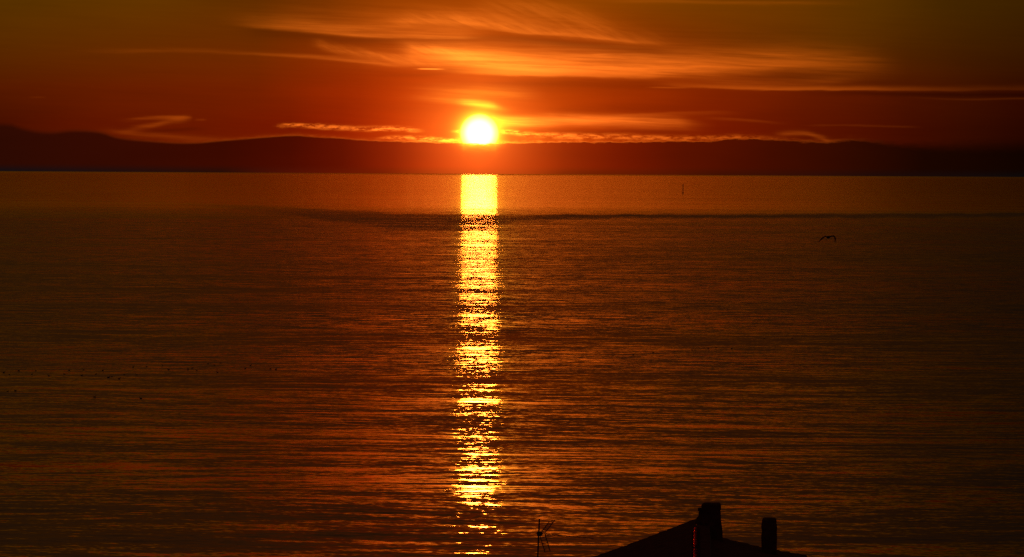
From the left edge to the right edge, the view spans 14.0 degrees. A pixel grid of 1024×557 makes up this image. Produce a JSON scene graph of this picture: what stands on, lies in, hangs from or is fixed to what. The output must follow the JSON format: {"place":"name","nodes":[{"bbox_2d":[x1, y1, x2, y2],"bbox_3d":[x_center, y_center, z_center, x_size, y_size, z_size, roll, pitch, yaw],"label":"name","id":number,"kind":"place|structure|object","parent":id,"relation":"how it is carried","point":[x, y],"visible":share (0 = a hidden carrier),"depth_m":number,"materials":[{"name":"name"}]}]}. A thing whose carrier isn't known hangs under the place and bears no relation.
{"place":"outdoors","nodes":[
{"label":"outdoors","id":0,"kind":"place"},
{"bbox_2d":[0,171,1023,556],"bbox_3d":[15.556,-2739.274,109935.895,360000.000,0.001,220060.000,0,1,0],"label":"sea","id":1,"kind":"structure","parent":0,"point":[646,365],"depth_m":659.72,"materials":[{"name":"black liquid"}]},
{"bbox_2d":[0,0,1023,176],"label":"sky","id":2,"kind":"structure","parent":0,"point":[597,87],"materials":[{"name":"orange"}]},
{"bbox_2d":[819,235,835,241],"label":"gull","id":3,"kind":"object","parent":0,"point":[827,237],"visible":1,"depth_m":204.99,"materials":[{"name":"black"}]},
{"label":"ground","id":4,"kind":"structure","parent":0,"visible":0},
{"bbox_2d":[593,502,806,556],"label":"house","id":5,"kind":"structure","parent":4,"relation":"on","point":[701,535],"depth_m":137.62,"materials":[{"name":"ceramic"}]},
{"bbox_2d":[536,518,593,556],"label":"tv antenna","id":6,"kind":"object","parent":5,"relation":"attached to","point":[539,533],"visible":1,"depth_m":133.21,"materials":[{"name":"metal"}]}
]}

